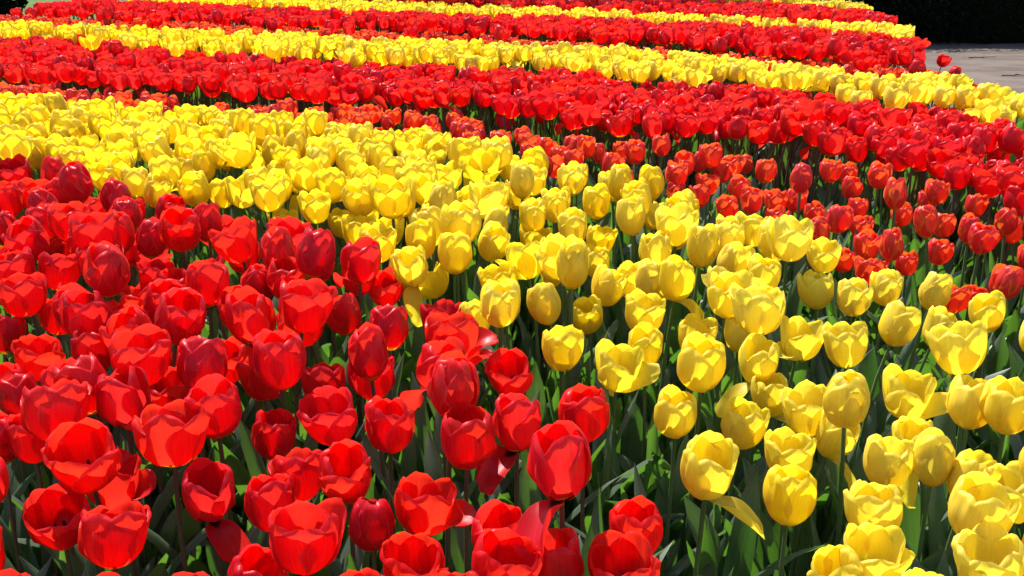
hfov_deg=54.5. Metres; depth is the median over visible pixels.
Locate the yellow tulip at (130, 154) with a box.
[112,150,134,167]
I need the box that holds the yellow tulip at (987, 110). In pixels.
[963,98,1003,160]
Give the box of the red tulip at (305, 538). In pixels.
[268,497,346,575]
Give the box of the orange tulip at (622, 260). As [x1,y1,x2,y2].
[611,170,640,263]
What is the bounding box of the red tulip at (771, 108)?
[765,106,787,183]
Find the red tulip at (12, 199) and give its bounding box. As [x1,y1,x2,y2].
[0,181,24,216]
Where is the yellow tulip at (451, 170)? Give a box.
[436,160,461,188]
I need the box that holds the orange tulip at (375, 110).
[359,104,382,123]
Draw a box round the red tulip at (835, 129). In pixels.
[822,123,852,203]
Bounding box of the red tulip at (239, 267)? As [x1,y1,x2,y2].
[206,242,260,339]
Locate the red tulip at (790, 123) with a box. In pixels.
[763,108,809,211]
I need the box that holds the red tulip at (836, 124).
[800,122,839,211]
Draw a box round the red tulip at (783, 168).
[782,135,800,180]
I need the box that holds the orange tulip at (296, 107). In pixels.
[289,97,297,114]
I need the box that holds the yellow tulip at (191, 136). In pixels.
[188,134,198,139]
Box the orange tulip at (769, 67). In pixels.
[757,61,771,71]
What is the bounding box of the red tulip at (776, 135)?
[759,119,786,188]
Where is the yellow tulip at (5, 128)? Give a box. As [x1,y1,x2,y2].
[0,124,36,218]
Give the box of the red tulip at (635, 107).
[625,102,665,173]
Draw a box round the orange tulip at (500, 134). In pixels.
[494,132,511,181]
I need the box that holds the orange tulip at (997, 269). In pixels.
[968,263,1006,321]
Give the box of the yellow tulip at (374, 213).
[355,208,379,218]
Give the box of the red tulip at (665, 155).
[659,103,665,179]
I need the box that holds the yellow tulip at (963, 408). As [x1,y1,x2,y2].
[946,373,995,540]
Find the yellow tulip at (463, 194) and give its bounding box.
[456,185,486,286]
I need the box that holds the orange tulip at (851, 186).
[830,176,862,280]
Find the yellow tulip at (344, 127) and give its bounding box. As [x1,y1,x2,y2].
[338,122,352,132]
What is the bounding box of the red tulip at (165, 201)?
[155,193,185,219]
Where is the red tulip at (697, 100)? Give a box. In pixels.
[687,98,707,171]
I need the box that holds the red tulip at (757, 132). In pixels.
[747,120,769,177]
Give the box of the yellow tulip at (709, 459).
[680,430,764,575]
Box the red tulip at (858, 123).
[821,111,871,191]
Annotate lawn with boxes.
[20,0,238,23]
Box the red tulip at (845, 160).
[841,118,877,185]
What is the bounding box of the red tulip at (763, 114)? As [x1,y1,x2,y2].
[746,107,772,177]
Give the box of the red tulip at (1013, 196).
[973,183,1023,305]
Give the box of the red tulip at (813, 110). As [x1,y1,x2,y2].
[793,99,824,214]
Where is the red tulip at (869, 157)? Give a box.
[862,151,870,169]
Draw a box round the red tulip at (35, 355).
[10,334,65,481]
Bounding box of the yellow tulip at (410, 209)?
[401,189,415,224]
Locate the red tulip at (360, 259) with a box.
[313,236,380,427]
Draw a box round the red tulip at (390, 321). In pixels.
[369,304,408,498]
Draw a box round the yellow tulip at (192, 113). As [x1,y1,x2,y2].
[174,104,199,124]
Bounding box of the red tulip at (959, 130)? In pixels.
[924,122,998,201]
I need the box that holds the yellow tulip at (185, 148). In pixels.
[145,135,223,255]
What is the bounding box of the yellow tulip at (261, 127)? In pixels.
[249,115,276,145]
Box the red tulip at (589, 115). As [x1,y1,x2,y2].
[574,102,602,183]
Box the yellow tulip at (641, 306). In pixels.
[625,288,665,417]
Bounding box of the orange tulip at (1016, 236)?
[983,218,1022,292]
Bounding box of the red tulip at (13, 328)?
[0,314,26,472]
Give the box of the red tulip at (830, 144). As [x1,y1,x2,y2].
[800,132,847,219]
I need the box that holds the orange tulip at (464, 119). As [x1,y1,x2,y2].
[456,116,470,123]
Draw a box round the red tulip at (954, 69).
[948,65,960,73]
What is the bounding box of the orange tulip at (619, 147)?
[588,141,625,180]
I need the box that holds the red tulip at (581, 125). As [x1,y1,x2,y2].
[569,123,596,174]
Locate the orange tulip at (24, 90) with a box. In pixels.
[15,86,33,95]
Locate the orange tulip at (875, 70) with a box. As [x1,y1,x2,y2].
[864,67,880,74]
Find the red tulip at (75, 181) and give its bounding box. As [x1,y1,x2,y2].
[58,161,92,203]
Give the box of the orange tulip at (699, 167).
[694,151,725,204]
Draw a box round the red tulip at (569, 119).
[559,105,598,179]
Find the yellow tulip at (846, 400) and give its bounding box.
[788,369,869,575]
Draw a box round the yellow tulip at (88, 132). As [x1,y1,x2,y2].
[83,123,92,196]
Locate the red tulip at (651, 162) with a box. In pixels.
[649,111,664,166]
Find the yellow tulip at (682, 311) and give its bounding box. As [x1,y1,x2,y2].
[670,244,693,353]
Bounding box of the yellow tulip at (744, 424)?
[706,396,773,575]
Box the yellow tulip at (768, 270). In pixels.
[731,253,780,381]
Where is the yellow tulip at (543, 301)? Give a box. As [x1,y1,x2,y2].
[526,282,579,508]
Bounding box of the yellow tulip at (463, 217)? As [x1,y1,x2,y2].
[440,199,497,350]
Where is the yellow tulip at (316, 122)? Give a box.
[303,108,325,192]
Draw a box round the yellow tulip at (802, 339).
[777,315,824,427]
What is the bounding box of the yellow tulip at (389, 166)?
[379,156,405,176]
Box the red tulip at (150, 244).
[135,217,173,345]
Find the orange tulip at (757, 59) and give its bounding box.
[749,57,761,61]
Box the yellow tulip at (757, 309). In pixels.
[719,282,785,451]
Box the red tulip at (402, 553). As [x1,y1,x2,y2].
[380,531,448,575]
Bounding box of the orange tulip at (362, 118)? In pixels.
[350,112,372,124]
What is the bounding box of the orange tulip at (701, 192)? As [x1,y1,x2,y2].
[689,184,715,268]
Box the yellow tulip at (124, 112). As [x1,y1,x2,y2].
[116,105,153,167]
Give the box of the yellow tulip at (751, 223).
[735,211,768,247]
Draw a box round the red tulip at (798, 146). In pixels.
[797,98,814,163]
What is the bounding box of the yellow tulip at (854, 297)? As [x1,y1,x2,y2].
[826,277,873,382]
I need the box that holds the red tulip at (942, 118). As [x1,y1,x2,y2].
[908,111,958,208]
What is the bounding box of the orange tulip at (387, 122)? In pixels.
[380,115,394,155]
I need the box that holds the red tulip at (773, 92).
[760,87,784,189]
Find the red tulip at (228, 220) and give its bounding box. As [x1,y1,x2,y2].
[200,215,233,248]
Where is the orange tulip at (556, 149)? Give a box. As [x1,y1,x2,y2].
[539,144,569,197]
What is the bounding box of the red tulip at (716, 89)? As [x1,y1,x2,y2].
[702,81,724,144]
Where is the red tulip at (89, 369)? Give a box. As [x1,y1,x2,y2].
[52,352,178,575]
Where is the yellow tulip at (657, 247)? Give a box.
[630,230,671,271]
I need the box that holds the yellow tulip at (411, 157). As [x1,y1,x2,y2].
[379,149,431,263]
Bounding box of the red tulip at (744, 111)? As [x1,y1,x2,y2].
[724,107,751,155]
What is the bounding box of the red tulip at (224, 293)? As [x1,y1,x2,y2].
[218,285,273,409]
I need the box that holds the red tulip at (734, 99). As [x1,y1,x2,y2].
[728,94,753,154]
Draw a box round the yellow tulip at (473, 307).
[459,299,490,412]
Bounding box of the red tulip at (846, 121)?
[818,107,868,182]
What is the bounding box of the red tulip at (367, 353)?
[348,322,442,500]
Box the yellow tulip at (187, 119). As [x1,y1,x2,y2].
[180,114,193,208]
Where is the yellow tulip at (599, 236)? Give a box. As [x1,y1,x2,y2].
[586,225,617,347]
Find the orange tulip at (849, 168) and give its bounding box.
[839,161,857,244]
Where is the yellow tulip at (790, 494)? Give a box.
[763,463,816,575]
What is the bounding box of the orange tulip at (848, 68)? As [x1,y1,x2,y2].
[823,64,852,93]
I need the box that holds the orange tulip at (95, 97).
[91,94,100,141]
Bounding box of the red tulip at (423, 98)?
[412,87,433,127]
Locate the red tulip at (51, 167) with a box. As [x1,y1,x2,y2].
[40,156,64,180]
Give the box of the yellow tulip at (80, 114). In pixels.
[68,106,88,123]
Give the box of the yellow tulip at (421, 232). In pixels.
[405,218,478,372]
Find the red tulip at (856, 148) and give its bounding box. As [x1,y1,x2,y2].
[844,135,889,225]
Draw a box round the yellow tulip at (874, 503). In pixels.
[843,479,902,527]
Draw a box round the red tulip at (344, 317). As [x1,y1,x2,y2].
[326,293,382,477]
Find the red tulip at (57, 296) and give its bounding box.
[52,282,111,433]
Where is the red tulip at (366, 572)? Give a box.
[340,568,383,575]
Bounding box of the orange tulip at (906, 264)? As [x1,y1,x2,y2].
[895,250,921,306]
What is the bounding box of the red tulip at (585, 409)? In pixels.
[558,383,665,556]
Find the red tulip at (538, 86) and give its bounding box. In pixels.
[531,82,548,134]
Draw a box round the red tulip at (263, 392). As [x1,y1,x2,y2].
[232,356,305,531]
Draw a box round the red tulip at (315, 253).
[280,226,345,450]
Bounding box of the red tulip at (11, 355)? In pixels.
[0,253,14,363]
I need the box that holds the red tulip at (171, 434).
[131,399,210,571]
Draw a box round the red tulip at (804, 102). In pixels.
[793,99,820,186]
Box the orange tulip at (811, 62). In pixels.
[806,59,818,92]
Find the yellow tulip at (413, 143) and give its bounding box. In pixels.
[393,133,422,156]
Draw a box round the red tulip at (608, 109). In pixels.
[602,107,612,142]
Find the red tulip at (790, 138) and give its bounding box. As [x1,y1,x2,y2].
[777,133,802,188]
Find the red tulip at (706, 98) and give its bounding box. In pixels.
[699,94,714,172]
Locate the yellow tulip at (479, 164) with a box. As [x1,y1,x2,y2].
[458,147,509,260]
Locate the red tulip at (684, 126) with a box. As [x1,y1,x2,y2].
[673,114,708,212]
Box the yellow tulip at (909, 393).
[844,363,949,530]
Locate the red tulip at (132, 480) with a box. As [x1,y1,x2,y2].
[86,448,168,575]
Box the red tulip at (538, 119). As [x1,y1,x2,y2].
[535,113,547,136]
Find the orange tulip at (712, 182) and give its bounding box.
[687,172,719,263]
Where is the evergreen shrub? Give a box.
[0,0,28,15]
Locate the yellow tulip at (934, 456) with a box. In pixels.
[912,427,957,575]
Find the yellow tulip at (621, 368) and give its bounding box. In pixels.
[586,339,669,505]
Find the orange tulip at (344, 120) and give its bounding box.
[333,116,352,124]
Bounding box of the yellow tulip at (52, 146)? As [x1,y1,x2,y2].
[45,137,71,157]
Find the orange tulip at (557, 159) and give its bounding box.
[547,154,563,227]
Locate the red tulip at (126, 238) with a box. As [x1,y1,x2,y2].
[106,209,135,287]
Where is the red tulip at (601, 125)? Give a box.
[590,110,611,183]
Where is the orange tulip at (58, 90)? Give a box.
[47,89,65,95]
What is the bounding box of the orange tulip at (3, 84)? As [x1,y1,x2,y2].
[0,81,14,93]
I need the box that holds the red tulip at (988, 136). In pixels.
[938,127,998,241]
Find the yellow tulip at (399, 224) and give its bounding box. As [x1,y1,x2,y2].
[376,217,403,244]
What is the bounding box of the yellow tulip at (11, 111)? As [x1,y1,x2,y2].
[7,104,18,118]
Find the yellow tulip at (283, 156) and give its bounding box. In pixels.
[270,144,317,230]
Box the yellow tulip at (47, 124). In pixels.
[45,118,49,133]
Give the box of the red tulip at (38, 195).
[27,185,91,292]
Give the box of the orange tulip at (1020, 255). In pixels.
[1017,244,1023,315]
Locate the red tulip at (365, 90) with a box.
[356,79,386,110]
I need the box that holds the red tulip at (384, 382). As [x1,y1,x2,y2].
[347,356,394,465]
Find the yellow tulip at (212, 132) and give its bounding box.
[197,125,222,179]
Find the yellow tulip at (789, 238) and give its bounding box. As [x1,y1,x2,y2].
[765,214,813,427]
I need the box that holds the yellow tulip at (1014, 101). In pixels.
[1009,93,1023,125]
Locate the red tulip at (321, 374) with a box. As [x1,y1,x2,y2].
[301,362,370,544]
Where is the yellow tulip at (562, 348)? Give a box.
[542,324,583,535]
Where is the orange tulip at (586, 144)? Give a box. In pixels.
[573,134,598,221]
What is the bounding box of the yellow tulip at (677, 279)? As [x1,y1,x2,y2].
[624,254,703,443]
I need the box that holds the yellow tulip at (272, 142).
[261,134,282,230]
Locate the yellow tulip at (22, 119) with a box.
[12,111,32,178]
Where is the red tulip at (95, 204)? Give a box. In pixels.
[84,196,106,212]
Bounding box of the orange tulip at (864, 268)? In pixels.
[854,255,923,358]
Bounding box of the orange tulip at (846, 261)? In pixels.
[821,247,869,322]
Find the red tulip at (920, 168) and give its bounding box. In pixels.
[910,149,931,240]
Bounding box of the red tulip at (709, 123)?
[692,111,717,173]
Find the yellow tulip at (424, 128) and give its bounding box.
[409,124,457,191]
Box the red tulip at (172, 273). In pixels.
[155,268,184,345]
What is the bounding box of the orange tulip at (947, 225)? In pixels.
[908,212,966,304]
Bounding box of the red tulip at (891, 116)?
[877,107,912,214]
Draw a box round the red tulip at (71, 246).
[66,229,93,293]
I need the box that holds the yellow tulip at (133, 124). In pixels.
[115,119,147,227]
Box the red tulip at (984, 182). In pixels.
[971,169,1004,264]
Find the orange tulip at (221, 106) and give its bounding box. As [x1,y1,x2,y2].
[213,102,229,109]
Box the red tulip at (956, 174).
[943,159,970,269]
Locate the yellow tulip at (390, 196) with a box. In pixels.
[368,174,411,359]
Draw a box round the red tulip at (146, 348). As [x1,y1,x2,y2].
[108,323,201,569]
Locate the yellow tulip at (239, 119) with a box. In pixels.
[209,108,255,214]
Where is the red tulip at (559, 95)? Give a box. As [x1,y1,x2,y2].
[554,92,568,142]
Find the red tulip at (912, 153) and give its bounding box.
[883,138,929,268]
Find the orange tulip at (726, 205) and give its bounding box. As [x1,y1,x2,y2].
[715,194,759,269]
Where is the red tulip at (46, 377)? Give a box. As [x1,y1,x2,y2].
[11,357,133,510]
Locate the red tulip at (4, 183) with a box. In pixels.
[0,180,24,217]
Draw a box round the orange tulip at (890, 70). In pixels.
[880,66,896,77]
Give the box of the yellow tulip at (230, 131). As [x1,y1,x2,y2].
[224,126,256,214]
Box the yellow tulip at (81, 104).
[73,99,95,197]
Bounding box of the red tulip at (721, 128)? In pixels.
[716,116,732,177]
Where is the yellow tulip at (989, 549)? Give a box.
[951,522,1023,575]
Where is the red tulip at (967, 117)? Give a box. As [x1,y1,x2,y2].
[950,110,979,189]
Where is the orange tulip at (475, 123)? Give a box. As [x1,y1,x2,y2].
[470,118,483,128]
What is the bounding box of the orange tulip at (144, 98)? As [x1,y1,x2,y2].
[140,95,151,101]
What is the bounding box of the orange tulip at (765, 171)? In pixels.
[739,158,777,215]
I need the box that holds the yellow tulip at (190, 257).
[185,171,215,264]
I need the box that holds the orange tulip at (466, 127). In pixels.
[460,122,474,136]
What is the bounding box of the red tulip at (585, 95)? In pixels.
[574,84,607,174]
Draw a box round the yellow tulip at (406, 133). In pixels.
[394,129,418,208]
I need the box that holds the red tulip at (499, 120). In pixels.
[495,92,507,129]
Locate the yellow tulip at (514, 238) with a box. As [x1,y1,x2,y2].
[506,159,536,242]
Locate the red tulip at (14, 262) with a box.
[0,246,71,357]
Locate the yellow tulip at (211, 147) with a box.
[204,138,227,215]
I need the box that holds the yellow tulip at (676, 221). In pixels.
[655,201,699,364]
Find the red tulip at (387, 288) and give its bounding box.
[364,266,402,401]
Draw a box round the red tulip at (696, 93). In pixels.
[684,89,701,151]
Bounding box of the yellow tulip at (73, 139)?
[53,134,78,146]
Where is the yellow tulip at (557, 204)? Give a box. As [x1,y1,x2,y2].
[541,190,569,233]
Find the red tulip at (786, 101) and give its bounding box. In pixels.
[780,98,800,185]
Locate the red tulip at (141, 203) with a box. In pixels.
[130,198,145,285]
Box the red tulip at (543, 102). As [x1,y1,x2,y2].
[528,88,556,183]
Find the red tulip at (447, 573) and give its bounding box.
[438,570,477,575]
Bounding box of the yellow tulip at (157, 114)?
[144,109,171,192]
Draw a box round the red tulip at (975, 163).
[943,157,994,238]
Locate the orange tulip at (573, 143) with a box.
[569,136,577,150]
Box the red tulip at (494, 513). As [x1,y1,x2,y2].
[471,499,522,546]
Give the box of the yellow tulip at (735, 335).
[724,317,748,385]
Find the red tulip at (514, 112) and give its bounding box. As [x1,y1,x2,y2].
[502,98,519,145]
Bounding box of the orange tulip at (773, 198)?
[763,188,788,209]
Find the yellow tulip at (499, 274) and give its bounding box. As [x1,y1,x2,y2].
[477,261,550,423]
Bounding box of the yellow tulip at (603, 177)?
[581,170,617,291]
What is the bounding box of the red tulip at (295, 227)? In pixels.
[267,216,313,252]
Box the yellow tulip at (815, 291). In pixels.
[775,269,833,460]
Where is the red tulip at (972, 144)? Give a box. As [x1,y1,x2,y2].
[960,135,985,194]
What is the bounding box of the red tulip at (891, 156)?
[884,146,919,239]
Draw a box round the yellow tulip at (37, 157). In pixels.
[29,138,45,178]
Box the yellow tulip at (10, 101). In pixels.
[3,93,32,172]
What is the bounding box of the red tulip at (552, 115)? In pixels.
[540,99,558,140]
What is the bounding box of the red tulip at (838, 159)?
[834,127,846,203]
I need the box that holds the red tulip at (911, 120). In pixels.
[864,112,918,178]
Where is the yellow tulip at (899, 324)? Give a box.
[859,300,921,446]
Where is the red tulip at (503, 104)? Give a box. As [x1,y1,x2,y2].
[490,92,514,130]
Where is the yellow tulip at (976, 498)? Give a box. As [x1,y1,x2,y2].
[935,471,1021,575]
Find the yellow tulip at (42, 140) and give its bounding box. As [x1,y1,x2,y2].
[36,133,55,149]
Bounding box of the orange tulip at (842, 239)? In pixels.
[838,189,881,256]
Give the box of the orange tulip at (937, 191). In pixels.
[925,178,962,273]
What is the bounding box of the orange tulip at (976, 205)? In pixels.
[910,193,989,273]
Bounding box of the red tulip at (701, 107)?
[685,102,709,188]
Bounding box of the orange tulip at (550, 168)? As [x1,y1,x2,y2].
[543,155,552,227]
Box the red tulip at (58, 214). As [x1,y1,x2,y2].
[46,201,90,296]
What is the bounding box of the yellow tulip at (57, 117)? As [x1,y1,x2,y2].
[34,109,73,179]
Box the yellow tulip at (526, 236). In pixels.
[519,223,551,355]
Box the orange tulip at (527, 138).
[501,133,539,197]
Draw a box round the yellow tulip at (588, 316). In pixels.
[573,294,602,372]
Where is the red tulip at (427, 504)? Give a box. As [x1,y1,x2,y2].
[394,471,475,535]
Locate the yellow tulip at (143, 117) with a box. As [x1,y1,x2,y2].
[127,111,152,166]
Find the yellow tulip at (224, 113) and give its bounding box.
[222,111,238,207]
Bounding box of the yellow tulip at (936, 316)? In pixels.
[875,305,957,433]
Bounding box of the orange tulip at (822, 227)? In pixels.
[811,216,830,273]
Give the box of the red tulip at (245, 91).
[234,80,257,107]
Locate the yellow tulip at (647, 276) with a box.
[635,258,670,388]
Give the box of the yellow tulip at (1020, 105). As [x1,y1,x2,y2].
[1017,97,1023,119]
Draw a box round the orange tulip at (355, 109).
[353,106,366,113]
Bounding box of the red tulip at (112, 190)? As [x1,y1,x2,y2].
[99,177,138,282]
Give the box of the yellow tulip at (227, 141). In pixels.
[222,133,267,232]
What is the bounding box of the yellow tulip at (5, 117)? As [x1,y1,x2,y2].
[0,108,11,125]
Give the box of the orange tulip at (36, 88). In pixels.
[29,83,42,93]
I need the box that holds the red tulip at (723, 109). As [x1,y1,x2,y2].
[710,101,743,175]
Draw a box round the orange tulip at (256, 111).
[242,108,260,173]
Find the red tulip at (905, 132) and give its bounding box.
[868,124,916,232]
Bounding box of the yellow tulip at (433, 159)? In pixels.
[431,156,437,164]
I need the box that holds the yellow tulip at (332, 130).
[322,124,346,241]
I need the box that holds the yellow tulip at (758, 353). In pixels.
[715,333,796,495]
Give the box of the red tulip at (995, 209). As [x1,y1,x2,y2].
[981,160,1010,224]
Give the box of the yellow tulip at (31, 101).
[17,96,38,106]
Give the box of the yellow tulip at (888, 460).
[810,434,914,553]
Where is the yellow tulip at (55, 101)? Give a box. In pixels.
[45,92,67,113]
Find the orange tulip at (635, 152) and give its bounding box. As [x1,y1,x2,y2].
[587,139,645,250]
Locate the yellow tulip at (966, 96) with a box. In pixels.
[954,84,979,110]
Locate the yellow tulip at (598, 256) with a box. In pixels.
[587,243,609,347]
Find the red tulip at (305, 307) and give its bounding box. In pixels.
[278,278,337,499]
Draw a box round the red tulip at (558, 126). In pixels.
[554,101,584,163]
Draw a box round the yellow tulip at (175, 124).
[152,115,183,187]
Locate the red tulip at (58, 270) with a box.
[38,251,79,344]
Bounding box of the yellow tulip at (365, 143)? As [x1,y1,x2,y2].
[357,138,379,165]
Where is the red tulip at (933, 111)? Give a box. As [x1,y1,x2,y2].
[926,106,942,115]
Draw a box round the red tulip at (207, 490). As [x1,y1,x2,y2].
[181,457,250,575]
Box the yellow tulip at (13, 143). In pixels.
[0,130,33,215]
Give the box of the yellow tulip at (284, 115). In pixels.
[271,110,293,122]
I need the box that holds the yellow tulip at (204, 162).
[192,151,258,221]
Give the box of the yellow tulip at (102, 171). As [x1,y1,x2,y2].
[88,158,136,274]
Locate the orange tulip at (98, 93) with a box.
[92,91,102,99]
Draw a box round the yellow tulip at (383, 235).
[360,222,405,362]
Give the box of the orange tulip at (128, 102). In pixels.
[116,97,138,163]
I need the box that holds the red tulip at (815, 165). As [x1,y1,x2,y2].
[812,150,819,180]
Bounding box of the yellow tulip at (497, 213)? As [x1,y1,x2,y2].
[483,205,517,345]
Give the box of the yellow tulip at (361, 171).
[337,163,380,263]
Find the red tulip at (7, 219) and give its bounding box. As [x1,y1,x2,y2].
[0,210,34,327]
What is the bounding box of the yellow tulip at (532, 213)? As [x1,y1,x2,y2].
[513,197,548,358]
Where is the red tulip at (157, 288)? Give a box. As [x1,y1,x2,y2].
[126,278,183,443]
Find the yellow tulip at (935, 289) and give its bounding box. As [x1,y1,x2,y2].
[907,271,952,369]
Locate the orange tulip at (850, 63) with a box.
[843,61,855,69]
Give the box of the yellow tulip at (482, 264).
[480,204,509,268]
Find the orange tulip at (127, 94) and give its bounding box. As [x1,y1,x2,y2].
[112,90,132,99]
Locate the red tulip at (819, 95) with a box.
[814,92,835,158]
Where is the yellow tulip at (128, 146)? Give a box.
[106,141,148,218]
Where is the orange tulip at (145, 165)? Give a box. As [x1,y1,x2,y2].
[138,161,148,172]
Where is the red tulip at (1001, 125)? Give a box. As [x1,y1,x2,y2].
[993,118,1010,140]
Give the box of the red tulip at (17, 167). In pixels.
[0,153,32,208]
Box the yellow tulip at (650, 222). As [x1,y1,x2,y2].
[645,201,664,233]
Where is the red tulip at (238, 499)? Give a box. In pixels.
[153,346,242,550]
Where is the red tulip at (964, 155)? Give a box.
[946,151,983,238]
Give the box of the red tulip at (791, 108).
[766,105,794,188]
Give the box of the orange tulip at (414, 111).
[406,110,419,113]
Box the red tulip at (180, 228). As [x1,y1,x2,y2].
[159,205,200,365]
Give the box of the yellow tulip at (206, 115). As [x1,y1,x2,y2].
[200,105,220,125]
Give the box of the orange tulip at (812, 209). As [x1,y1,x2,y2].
[803,200,834,275]
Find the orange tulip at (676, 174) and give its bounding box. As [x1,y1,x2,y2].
[634,160,687,254]
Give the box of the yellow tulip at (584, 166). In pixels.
[555,161,603,233]
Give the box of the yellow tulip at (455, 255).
[438,231,478,374]
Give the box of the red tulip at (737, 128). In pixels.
[727,114,748,154]
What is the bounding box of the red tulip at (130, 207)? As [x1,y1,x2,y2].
[108,195,153,324]
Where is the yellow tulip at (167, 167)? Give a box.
[148,155,202,267]
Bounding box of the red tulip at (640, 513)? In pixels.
[609,495,662,552]
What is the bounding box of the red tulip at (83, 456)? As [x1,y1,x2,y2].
[41,417,138,575]
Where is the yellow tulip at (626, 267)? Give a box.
[616,260,680,368]
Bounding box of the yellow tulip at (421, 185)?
[406,172,451,299]
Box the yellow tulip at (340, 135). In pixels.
[327,130,349,141]
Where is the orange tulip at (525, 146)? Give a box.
[520,141,538,198]
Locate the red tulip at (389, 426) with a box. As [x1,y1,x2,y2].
[328,395,414,575]
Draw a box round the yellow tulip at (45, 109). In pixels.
[31,104,50,175]
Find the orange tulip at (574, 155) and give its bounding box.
[563,149,616,226]
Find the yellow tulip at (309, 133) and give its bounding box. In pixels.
[307,126,331,211]
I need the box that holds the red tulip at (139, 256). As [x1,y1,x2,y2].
[129,247,172,267]
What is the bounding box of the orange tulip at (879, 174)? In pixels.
[854,161,892,277]
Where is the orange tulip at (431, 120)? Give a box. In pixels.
[421,114,438,127]
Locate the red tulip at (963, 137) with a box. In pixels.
[961,133,992,216]
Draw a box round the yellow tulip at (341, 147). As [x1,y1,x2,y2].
[336,143,357,170]
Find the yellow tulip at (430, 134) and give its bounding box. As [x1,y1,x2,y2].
[425,129,451,151]
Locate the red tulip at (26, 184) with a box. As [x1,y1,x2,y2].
[18,177,48,265]
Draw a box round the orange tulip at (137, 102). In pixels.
[134,99,139,107]
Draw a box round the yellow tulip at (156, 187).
[136,172,187,273]
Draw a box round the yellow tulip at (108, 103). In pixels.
[86,96,114,109]
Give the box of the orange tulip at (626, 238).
[623,156,633,245]
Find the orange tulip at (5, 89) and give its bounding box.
[0,86,12,93]
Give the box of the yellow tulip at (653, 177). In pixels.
[608,164,687,314]
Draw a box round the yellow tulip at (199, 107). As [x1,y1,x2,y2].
[196,105,208,126]
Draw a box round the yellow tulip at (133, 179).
[121,165,147,286]
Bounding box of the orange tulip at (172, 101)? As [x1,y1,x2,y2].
[167,94,179,148]
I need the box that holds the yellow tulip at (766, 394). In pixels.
[721,372,812,530]
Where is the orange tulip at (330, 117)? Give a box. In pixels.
[327,112,333,122]
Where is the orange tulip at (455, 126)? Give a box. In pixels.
[450,121,462,137]
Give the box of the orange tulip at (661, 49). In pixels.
[653,46,664,82]
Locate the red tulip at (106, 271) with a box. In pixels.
[83,240,130,301]
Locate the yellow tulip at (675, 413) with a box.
[654,384,696,564]
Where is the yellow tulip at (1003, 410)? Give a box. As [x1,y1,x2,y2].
[926,375,1023,548]
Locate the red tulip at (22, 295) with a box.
[0,272,47,335]
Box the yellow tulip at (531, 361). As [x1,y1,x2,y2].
[528,270,559,403]
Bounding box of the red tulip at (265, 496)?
[244,473,294,531]
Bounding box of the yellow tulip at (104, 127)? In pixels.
[97,120,124,145]
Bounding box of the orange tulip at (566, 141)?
[545,134,574,189]
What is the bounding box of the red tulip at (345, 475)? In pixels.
[319,439,371,568]
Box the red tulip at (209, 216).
[193,202,232,338]
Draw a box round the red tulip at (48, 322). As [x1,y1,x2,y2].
[37,298,66,338]
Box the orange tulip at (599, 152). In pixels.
[587,143,606,225]
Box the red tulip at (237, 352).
[206,336,247,451]
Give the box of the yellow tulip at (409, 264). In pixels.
[390,245,427,361]
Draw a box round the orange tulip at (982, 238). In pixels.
[965,222,999,320]
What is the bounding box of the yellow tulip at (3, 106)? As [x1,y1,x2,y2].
[0,101,7,111]
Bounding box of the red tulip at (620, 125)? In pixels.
[606,113,631,141]
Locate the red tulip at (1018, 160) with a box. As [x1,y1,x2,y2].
[987,156,1022,220]
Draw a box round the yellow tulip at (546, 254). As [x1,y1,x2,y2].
[534,234,616,383]
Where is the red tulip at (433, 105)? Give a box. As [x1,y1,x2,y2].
[425,88,439,113]
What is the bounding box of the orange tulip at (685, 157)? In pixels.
[674,150,694,254]
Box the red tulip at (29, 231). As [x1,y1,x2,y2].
[1,215,55,294]
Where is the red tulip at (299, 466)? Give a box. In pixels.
[268,447,321,500]
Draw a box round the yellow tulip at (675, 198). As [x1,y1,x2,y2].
[665,191,700,307]
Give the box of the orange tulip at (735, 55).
[729,51,740,84]
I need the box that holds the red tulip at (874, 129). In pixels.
[848,122,891,208]
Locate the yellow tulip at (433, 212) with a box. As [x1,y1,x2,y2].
[412,205,442,304]
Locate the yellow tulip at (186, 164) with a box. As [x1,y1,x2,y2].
[176,154,203,259]
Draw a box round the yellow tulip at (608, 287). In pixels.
[585,264,627,364]
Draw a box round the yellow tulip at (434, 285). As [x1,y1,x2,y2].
[415,262,506,420]
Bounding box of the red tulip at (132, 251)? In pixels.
[125,239,137,285]
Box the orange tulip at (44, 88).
[41,82,54,93]
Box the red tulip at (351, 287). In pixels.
[313,270,375,427]
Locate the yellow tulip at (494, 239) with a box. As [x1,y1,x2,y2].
[478,221,510,265]
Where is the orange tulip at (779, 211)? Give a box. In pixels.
[764,205,789,283]
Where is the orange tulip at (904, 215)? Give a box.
[890,202,912,291]
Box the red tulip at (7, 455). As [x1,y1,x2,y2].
[0,411,62,575]
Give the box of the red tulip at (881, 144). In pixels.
[871,130,913,228]
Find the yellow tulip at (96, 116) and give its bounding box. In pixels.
[88,108,111,140]
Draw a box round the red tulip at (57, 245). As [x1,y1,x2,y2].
[47,236,69,256]
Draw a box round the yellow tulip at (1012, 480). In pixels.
[983,460,1023,534]
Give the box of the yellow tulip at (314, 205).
[297,188,331,229]
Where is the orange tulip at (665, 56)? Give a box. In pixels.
[659,53,666,81]
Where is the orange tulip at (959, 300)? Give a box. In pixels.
[944,285,973,314]
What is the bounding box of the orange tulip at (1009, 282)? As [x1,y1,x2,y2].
[986,265,1023,374]
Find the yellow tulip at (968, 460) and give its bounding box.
[945,449,1000,559]
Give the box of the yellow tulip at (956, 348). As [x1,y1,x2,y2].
[924,320,987,501]
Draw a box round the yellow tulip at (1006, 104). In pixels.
[979,98,1009,123]
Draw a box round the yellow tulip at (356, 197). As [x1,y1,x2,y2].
[341,176,374,215]
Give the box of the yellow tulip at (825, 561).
[806,545,863,575]

